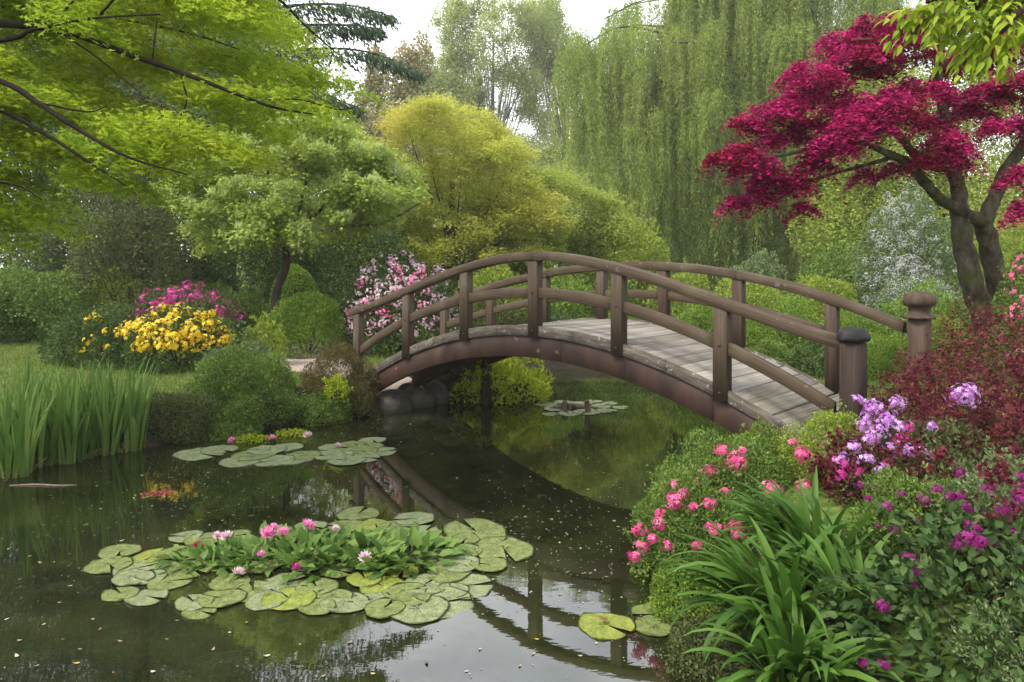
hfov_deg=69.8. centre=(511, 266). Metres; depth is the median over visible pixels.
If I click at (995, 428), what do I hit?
lace leaf maple
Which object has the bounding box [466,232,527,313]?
garden shrub
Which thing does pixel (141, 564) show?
lily pad
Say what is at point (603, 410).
lily pad
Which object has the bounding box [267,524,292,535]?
lily pad
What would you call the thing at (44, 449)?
iris clump
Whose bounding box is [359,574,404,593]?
lily pad
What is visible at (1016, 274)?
pink azalea
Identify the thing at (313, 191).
broadleaf tree
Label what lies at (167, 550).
lily pad
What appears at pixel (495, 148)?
yellow green tree
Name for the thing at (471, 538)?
lily pad
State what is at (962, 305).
garden shrub
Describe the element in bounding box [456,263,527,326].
garden shrub
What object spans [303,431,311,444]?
water lily flower
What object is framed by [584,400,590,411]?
broken stub
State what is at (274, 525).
water lily flower
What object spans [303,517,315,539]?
water lily flower
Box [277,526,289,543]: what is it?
water lily flower
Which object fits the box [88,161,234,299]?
evergreen shrub
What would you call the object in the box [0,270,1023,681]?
ground
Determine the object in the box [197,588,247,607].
lily pad
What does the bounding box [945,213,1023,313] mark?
garden shrub
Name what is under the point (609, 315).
garden shrub
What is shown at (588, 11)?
sky
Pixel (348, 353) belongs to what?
bronze shrub
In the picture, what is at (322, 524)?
lily pad
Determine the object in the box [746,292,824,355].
garden shrub
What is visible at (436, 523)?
floating petal litter
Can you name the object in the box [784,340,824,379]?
garden shrub
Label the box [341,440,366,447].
lily pad
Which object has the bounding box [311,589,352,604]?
lily pad
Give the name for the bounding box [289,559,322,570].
lily pad
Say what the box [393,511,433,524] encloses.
lily pad
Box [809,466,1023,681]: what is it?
broad leaved shrub
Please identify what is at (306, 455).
lily pad
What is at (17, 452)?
iris clump
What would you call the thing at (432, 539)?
pond plant
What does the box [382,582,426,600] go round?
lily pad
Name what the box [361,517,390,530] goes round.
lily pad
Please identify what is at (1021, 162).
broadleaf tree
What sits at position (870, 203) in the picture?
broadleaf tree
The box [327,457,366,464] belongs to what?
lily pad
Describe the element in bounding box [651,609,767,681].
trailing bank shrub
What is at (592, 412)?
lily pad
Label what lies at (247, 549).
pond plant
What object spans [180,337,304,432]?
bank shrub
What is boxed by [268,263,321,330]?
topiary ball
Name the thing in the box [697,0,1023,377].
crimson tree
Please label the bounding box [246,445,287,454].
lily pad
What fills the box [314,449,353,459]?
lily pad
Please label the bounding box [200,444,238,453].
lily pad
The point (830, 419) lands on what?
green shrub
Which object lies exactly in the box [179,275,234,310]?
garden shrub
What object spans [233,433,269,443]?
pond plant
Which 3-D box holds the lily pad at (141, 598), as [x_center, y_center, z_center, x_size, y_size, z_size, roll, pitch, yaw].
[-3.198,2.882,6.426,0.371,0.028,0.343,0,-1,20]
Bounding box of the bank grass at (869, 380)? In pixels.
[753,323,1021,465]
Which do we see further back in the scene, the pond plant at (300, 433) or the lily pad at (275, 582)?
the pond plant at (300, 433)
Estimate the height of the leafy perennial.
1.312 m
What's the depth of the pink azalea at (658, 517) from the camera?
6.61 m
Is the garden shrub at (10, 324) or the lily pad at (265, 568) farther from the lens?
the garden shrub at (10, 324)
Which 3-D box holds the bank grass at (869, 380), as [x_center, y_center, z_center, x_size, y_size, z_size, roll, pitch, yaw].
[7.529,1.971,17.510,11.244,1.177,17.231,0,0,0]
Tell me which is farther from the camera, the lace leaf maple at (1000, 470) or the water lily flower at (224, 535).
the water lily flower at (224, 535)
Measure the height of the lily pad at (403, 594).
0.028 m
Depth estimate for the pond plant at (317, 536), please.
7.21 m
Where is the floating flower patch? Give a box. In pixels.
[133,489,183,497]
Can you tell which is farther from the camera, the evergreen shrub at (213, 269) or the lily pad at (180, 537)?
the evergreen shrub at (213, 269)
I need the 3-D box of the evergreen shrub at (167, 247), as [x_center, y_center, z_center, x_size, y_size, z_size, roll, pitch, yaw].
[-11.245,-0.309,21.898,3.975,4.788,3.607,0,0,-42]
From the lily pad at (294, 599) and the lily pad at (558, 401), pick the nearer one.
the lily pad at (294, 599)
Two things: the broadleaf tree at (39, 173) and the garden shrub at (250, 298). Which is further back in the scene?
the broadleaf tree at (39, 173)
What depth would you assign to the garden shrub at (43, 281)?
19.05 m
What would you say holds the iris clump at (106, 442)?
on the ground at (554, 366)
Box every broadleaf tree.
[0,4,126,292]
[0,44,53,203]
[10,29,110,264]
[47,0,195,223]
[118,12,282,281]
[189,0,288,290]
[206,18,347,287]
[258,118,397,290]
[360,175,467,282]
[560,65,713,284]
[640,55,797,284]
[722,31,860,282]
[785,42,947,293]
[861,33,1023,295]
[940,53,1023,264]
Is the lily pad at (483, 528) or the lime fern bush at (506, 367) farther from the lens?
the lime fern bush at (506, 367)
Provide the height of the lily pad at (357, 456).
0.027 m
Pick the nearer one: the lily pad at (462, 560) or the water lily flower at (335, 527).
the lily pad at (462, 560)
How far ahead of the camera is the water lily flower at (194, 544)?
7.32 m
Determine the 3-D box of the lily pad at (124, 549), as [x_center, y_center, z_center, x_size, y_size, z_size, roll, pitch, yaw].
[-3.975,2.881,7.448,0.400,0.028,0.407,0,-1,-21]
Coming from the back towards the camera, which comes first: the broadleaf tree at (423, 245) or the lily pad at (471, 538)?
the broadleaf tree at (423, 245)
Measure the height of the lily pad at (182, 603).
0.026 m
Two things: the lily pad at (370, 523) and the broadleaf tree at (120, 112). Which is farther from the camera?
the broadleaf tree at (120, 112)
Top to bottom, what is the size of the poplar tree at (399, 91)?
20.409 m
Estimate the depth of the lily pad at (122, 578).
6.80 m
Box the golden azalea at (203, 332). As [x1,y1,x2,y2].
[118,299,251,374]
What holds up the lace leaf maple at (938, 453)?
on the ground at (554, 366)
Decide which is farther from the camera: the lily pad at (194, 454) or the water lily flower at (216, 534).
the lily pad at (194, 454)
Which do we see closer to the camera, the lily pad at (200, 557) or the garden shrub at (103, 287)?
the lily pad at (200, 557)
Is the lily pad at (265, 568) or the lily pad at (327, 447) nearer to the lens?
the lily pad at (265, 568)
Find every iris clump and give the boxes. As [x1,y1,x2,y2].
[0,364,82,467]
[0,366,53,430]
[0,368,57,478]
[1,354,94,420]
[24,367,110,464]
[39,355,118,407]
[57,361,152,456]
[59,353,154,421]
[86,357,165,452]
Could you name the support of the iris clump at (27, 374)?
on the ground at (554, 366)
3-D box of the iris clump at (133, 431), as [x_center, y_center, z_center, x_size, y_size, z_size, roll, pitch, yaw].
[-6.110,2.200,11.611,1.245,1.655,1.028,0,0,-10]
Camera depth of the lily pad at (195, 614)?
6.11 m
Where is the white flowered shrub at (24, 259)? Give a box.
[0,223,64,313]
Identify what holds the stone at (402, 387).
on the ground at (554, 366)
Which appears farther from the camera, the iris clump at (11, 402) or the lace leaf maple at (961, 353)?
the iris clump at (11, 402)
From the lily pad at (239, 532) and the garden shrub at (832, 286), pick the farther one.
the garden shrub at (832, 286)
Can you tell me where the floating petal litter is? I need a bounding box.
[1,401,696,681]
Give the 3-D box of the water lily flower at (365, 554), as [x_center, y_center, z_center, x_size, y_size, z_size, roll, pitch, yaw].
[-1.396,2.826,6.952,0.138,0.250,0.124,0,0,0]
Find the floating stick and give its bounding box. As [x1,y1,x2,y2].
[9,484,76,485]
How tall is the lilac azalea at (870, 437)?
1.177 m
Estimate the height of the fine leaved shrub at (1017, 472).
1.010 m
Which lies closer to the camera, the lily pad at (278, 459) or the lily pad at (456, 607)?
the lily pad at (456, 607)
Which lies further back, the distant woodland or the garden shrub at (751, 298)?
the distant woodland
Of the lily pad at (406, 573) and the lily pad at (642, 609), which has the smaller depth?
the lily pad at (642, 609)
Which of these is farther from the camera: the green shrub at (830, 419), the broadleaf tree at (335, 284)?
the broadleaf tree at (335, 284)
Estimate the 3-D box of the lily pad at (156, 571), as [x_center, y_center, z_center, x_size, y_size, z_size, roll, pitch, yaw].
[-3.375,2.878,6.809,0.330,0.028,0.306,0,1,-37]
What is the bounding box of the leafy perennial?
[245,310,291,361]
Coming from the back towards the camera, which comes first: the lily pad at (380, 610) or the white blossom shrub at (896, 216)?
the white blossom shrub at (896, 216)
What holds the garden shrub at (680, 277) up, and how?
on the ground at (554, 366)
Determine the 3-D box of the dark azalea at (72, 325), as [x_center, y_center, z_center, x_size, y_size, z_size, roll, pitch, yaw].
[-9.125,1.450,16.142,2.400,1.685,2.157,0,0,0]
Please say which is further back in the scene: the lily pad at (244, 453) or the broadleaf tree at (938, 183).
the broadleaf tree at (938, 183)
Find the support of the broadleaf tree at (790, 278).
on the ground at (554, 366)
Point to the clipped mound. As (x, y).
(295, 304)
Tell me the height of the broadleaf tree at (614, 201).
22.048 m
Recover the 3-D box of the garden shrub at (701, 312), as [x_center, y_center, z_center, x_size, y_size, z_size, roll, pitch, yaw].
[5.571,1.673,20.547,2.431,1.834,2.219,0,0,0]
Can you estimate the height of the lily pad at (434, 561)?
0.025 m
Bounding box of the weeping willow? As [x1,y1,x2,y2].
[547,0,914,291]
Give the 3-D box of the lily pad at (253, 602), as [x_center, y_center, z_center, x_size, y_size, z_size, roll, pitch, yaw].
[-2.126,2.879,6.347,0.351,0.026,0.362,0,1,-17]
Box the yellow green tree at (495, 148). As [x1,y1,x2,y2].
[336,87,585,317]
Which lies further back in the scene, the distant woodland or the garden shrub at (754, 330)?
the distant woodland
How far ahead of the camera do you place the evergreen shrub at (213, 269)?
24.16 m
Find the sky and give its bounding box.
[0,0,1023,267]
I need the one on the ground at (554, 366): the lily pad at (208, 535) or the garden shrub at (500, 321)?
the garden shrub at (500, 321)
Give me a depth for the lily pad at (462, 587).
6.60 m
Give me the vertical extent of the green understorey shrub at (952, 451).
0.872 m
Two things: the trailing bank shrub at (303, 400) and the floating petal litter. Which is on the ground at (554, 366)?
the trailing bank shrub at (303, 400)
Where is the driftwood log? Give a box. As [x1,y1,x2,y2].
[549,403,601,408]
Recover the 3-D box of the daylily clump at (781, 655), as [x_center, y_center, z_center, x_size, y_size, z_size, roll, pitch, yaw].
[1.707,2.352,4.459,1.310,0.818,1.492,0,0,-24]
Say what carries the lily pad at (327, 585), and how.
on the water
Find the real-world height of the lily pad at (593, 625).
0.027 m
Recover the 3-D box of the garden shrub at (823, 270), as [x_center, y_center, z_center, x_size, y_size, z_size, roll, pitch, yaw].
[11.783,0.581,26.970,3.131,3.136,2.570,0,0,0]
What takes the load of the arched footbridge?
on the ground at (554, 366)
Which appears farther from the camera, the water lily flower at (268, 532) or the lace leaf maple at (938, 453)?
the water lily flower at (268, 532)
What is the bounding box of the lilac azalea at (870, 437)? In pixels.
[825,382,980,507]
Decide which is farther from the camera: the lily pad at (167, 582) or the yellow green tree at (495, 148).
the yellow green tree at (495, 148)
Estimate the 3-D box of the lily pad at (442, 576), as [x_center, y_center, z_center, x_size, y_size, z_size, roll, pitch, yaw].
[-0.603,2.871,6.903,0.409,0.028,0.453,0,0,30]
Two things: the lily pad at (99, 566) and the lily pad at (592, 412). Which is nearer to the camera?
the lily pad at (99, 566)
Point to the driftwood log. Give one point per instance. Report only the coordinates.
(577, 406)
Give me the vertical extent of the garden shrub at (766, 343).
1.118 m
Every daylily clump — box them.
[655,510,906,681]
[682,561,937,681]
[710,465,908,574]
[750,524,948,618]
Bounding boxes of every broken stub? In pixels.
[561,400,567,410]
[567,403,571,409]
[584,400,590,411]
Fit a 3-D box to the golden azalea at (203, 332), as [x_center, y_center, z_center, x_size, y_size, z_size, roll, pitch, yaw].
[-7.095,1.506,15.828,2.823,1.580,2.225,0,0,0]
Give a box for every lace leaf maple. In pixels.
[803,424,899,507]
[862,351,1023,472]
[867,347,958,431]
[868,431,965,530]
[905,296,1023,437]
[932,351,1023,471]
[957,441,1023,619]
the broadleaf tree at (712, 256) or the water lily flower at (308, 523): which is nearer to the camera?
the water lily flower at (308, 523)
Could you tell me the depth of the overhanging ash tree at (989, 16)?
5.13 m
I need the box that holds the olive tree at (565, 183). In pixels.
[431,155,641,282]
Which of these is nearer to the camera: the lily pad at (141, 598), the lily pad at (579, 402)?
the lily pad at (141, 598)
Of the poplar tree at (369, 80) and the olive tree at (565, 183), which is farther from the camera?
the poplar tree at (369, 80)
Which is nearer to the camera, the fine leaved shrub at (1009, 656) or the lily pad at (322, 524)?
the fine leaved shrub at (1009, 656)
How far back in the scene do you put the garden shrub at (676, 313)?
21.46 m
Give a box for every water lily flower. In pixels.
[192,540,204,547]
[213,531,221,545]
[219,530,232,543]
[227,437,234,443]
[232,566,245,577]
[256,550,265,563]
[260,525,275,551]
[270,523,278,548]
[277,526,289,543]
[292,562,300,571]
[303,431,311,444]
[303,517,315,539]
[331,524,339,530]
[357,550,371,562]
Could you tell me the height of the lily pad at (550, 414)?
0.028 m
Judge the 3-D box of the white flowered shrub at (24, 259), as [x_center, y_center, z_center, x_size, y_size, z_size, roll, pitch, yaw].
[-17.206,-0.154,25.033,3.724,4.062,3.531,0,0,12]
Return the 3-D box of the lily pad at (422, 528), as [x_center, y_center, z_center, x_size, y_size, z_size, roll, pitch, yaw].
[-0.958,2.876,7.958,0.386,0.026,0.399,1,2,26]
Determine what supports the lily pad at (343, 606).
on the water
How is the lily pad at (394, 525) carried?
on the water
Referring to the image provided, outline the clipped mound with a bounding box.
[261,290,352,358]
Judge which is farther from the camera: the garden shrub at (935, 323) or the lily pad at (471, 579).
the garden shrub at (935, 323)
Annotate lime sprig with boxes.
[322,373,352,404]
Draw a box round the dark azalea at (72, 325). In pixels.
[33,294,156,370]
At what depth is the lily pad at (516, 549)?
7.51 m
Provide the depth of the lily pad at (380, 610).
6.18 m
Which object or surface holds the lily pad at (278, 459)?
on the water
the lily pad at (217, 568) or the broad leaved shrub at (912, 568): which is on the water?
the lily pad at (217, 568)
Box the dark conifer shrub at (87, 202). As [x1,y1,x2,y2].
[36,162,159,311]
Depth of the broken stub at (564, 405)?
14.72 m
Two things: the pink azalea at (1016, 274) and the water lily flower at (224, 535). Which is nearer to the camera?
the water lily flower at (224, 535)
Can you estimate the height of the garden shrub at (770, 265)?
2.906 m
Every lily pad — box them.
[83,556,132,573]
[98,543,141,558]
[101,586,139,600]
[111,569,155,585]
[112,560,160,574]
[124,588,168,605]
[129,569,167,584]
[131,547,165,562]
[147,572,193,590]
[151,559,179,576]
[154,545,189,558]
[168,529,203,542]
[168,559,216,578]
[172,447,225,460]
[174,592,213,610]
[181,607,216,618]
[182,548,220,560]
[183,532,219,545]
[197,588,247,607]
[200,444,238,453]
[205,559,235,570]
[208,572,250,590]
[213,529,253,541]
[218,456,260,467]
[231,449,276,460]
[231,579,276,602]
[240,557,281,572]
[245,588,286,610]
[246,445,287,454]
[253,455,294,466]
[259,571,306,593]
[260,585,316,609]
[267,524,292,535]
[270,442,303,451]
[274,453,312,464]
[286,451,321,459]
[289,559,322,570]
[294,520,327,530]
[295,577,338,594]
[298,597,335,614]
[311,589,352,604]
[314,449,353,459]
[318,443,347,450]
[319,565,353,577]
[319,592,368,612]
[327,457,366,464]
[327,519,363,530]
[337,506,379,520]
[340,446,378,454]
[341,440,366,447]
[345,453,379,462]
[346,571,381,586]
[353,592,390,607]
[356,442,383,448]
[359,437,386,442]
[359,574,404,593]
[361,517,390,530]
[364,597,405,618]
[365,447,396,455]
[379,519,418,531]
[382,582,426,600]
[386,561,418,576]
[391,595,449,623]
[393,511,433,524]
[395,588,431,605]
[402,573,449,594]
[406,586,474,618]
[407,525,439,538]
[416,552,450,564]
[427,563,471,582]
[435,554,479,572]
[437,583,469,598]
[438,572,493,598]
[443,518,506,543]
[451,532,479,543]
[459,543,481,555]
[470,557,507,571]
[474,535,534,561]
[535,402,557,405]
[541,412,557,415]
[544,406,567,410]
[554,400,572,403]
[558,410,581,415]
[571,401,592,403]
[571,408,599,414]
[579,612,635,639]
[588,399,602,402]
[590,403,610,407]
[596,408,617,412]
[603,401,617,404]
[611,405,627,408]
[631,601,677,625]
[635,616,672,636]
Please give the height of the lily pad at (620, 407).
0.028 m
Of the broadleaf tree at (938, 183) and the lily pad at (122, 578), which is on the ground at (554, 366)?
the broadleaf tree at (938, 183)
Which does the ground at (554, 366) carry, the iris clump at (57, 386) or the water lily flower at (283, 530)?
the iris clump at (57, 386)
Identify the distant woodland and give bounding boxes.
[6,156,1022,282]
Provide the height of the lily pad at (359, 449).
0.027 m
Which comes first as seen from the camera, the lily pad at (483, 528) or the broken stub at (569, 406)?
the lily pad at (483, 528)
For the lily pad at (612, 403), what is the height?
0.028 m
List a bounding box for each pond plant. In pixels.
[152,530,281,576]
[203,520,351,582]
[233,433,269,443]
[264,520,406,582]
[275,428,306,438]
[337,520,470,579]
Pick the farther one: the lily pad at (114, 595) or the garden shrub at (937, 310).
the garden shrub at (937, 310)
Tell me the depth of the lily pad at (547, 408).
14.80 m
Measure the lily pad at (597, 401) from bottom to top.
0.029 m
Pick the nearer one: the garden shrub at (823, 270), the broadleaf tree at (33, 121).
the garden shrub at (823, 270)
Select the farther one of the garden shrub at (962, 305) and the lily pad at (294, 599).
the garden shrub at (962, 305)
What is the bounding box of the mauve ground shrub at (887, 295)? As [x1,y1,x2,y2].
[870,270,961,326]
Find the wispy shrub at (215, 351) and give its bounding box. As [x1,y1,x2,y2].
[193,331,283,390]
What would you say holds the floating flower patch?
on the water
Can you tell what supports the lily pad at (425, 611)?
on the water
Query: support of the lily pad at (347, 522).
on the water
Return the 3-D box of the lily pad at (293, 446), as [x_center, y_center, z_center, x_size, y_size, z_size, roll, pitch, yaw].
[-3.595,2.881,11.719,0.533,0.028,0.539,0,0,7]
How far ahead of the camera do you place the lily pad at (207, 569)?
6.96 m
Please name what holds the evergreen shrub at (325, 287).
on the ground at (554, 366)
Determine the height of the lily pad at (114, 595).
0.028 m
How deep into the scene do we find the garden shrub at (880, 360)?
13.77 m
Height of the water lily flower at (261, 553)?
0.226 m
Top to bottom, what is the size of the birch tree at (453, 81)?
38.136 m
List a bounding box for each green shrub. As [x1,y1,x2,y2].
[729,413,802,484]
[771,399,874,487]
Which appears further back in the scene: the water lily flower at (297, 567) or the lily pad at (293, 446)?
the lily pad at (293, 446)
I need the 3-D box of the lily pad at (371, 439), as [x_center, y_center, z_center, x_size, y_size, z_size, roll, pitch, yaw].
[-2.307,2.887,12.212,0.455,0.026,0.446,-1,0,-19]
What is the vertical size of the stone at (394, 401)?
0.662 m
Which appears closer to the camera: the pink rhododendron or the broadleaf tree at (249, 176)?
the pink rhododendron
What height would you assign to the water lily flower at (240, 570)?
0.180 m
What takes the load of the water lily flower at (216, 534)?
on the water
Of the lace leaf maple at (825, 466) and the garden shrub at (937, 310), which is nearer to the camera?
the lace leaf maple at (825, 466)
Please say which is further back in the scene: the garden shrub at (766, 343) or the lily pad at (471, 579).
the garden shrub at (766, 343)
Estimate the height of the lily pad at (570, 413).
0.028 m
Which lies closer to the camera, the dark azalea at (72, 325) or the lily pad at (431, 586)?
the lily pad at (431, 586)
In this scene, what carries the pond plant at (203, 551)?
on the water
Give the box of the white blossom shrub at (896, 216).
[850,178,965,336]
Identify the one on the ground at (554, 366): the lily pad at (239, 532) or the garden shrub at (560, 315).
the garden shrub at (560, 315)
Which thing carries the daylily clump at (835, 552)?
on the ground at (554, 366)
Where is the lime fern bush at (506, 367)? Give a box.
[449,356,554,404]
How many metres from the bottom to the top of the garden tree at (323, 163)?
6.609 m
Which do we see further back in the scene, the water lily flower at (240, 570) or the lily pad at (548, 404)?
the lily pad at (548, 404)
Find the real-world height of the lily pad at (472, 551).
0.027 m
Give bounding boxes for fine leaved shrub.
[843,461,995,598]
[907,446,1023,605]
[938,576,1023,681]
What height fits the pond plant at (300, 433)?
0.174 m
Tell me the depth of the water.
7.84 m
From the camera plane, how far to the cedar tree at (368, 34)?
23.14 m
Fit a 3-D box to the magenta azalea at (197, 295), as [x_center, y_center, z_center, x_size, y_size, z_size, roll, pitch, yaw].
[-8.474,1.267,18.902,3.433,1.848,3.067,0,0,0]
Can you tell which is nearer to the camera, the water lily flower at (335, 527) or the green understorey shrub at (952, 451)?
the green understorey shrub at (952, 451)
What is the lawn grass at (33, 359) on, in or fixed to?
on the ground at (554, 366)
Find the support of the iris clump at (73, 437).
on the ground at (554, 366)
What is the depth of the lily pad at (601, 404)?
15.23 m
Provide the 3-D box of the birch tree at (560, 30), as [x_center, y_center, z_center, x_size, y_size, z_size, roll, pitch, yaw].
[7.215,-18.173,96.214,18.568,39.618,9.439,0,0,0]
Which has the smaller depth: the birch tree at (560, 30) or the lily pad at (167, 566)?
the lily pad at (167, 566)
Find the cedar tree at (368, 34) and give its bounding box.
[1,0,432,309]
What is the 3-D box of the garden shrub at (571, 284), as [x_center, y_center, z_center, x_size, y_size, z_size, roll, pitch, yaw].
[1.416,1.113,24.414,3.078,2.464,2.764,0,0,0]
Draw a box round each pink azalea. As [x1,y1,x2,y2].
[622,462,759,603]
[634,423,823,553]
[979,248,1023,383]
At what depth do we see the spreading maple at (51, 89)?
7.41 m
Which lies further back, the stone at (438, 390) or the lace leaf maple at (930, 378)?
the stone at (438, 390)
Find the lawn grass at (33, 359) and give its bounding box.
[0,313,438,422]
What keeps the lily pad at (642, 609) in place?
on the water
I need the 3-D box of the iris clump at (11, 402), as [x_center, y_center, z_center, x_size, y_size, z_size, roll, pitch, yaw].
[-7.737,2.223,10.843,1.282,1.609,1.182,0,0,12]
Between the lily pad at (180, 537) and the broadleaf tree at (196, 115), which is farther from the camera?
the broadleaf tree at (196, 115)
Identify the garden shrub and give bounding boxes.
[0,255,98,344]
[0,282,39,345]
[78,265,170,329]
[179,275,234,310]
[213,282,269,338]
[382,219,465,315]
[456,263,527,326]
[457,299,527,327]
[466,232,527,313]
[517,264,595,321]
[551,307,577,321]
[568,275,637,318]
[572,193,661,308]
[590,310,644,320]
[619,224,674,317]
[647,256,716,315]
[671,306,712,331]
[674,297,750,346]
[707,268,793,338]
[716,248,789,309]
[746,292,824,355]
[749,335,802,370]
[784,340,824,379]
[788,271,867,327]
[790,240,874,314]
[817,310,882,360]
[865,329,934,380]
[875,274,973,362]
[931,311,972,369]
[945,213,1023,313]
[950,283,1023,362]
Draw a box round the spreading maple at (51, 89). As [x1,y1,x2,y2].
[0,0,386,271]
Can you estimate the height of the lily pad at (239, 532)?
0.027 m
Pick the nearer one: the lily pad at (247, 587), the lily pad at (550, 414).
the lily pad at (247, 587)
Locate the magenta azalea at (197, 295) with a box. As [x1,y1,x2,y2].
[106,280,248,352]
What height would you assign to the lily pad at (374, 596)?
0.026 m
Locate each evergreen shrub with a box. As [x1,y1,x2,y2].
[55,177,201,335]
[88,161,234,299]
[184,190,323,323]
[301,224,422,327]
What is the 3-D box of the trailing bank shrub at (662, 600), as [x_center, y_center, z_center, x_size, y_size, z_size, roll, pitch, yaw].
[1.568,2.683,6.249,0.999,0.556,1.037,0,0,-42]
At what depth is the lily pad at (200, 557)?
7.26 m
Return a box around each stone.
[376,389,413,413]
[398,383,412,390]
[404,386,435,408]
[425,380,449,403]
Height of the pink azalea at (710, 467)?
1.264 m
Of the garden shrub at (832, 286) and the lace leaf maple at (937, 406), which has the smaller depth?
the lace leaf maple at (937, 406)
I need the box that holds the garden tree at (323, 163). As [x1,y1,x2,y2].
[146,105,434,342]
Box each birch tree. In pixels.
[403,0,566,217]
[514,0,623,216]
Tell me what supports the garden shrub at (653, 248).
on the ground at (554, 366)
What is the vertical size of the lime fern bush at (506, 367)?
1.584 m
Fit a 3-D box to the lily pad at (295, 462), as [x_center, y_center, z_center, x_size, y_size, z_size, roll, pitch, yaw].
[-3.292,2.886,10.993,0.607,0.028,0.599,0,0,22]
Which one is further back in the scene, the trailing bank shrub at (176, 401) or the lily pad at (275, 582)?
the trailing bank shrub at (176, 401)
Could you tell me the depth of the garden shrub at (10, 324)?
18.95 m
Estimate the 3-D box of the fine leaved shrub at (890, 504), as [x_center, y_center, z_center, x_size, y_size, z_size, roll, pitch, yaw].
[3.087,1.857,5.481,1.110,0.870,1.429,0,0,19]
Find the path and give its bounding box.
[275,327,423,411]
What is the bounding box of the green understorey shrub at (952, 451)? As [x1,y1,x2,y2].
[843,404,1023,510]
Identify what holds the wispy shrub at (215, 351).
on the ground at (554, 366)
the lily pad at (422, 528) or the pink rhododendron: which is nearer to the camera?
the lily pad at (422, 528)
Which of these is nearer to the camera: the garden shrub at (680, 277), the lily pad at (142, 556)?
the lily pad at (142, 556)
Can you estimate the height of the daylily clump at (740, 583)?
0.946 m
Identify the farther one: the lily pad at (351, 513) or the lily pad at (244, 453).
the lily pad at (244, 453)
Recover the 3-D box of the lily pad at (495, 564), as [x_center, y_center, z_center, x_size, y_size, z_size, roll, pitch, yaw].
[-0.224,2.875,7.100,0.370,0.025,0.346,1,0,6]
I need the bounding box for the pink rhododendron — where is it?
[333,247,458,357]
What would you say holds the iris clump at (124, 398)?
on the ground at (554, 366)
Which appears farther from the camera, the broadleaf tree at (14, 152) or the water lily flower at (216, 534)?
the broadleaf tree at (14, 152)
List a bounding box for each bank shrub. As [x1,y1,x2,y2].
[142,382,227,443]
[171,401,266,440]
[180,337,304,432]
[283,382,351,426]
[336,383,381,418]
[636,542,750,625]
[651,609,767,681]
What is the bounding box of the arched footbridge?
[349,252,936,459]
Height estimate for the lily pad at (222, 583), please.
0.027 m
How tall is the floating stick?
0.027 m
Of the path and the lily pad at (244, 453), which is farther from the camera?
the path
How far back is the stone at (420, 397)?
15.02 m
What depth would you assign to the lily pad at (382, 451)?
11.38 m
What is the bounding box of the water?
[0,368,760,681]
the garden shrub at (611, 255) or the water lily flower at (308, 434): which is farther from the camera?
the garden shrub at (611, 255)
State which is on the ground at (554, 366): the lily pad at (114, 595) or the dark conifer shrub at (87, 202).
the dark conifer shrub at (87, 202)
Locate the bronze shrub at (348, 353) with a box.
[300,340,381,413]
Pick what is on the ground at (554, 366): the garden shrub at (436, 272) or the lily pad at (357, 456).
the garden shrub at (436, 272)
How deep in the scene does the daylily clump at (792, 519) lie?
5.75 m
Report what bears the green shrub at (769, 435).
on the ground at (554, 366)
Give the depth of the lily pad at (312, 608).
6.17 m
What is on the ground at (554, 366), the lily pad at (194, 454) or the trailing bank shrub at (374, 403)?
the trailing bank shrub at (374, 403)
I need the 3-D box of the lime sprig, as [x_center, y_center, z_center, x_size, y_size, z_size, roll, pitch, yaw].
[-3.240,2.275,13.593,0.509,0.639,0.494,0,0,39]
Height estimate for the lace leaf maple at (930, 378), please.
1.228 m
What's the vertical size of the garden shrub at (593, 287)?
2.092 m
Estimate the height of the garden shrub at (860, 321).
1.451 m
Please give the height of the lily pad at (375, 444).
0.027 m
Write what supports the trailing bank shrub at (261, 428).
on the ground at (554, 366)
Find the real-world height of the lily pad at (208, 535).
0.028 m
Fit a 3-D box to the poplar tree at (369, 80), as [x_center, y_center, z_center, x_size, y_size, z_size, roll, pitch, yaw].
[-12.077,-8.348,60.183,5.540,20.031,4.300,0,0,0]
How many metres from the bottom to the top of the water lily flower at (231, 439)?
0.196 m
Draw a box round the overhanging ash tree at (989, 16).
[871,0,1023,86]
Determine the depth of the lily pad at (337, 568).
6.94 m
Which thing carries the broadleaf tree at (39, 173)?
on the ground at (554, 366)
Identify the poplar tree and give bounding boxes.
[341,43,388,183]
[351,29,451,222]
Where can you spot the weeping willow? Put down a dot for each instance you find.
(706, 82)
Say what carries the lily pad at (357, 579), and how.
on the water
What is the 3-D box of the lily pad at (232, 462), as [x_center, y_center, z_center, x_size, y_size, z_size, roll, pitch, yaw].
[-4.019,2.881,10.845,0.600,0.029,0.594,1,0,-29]

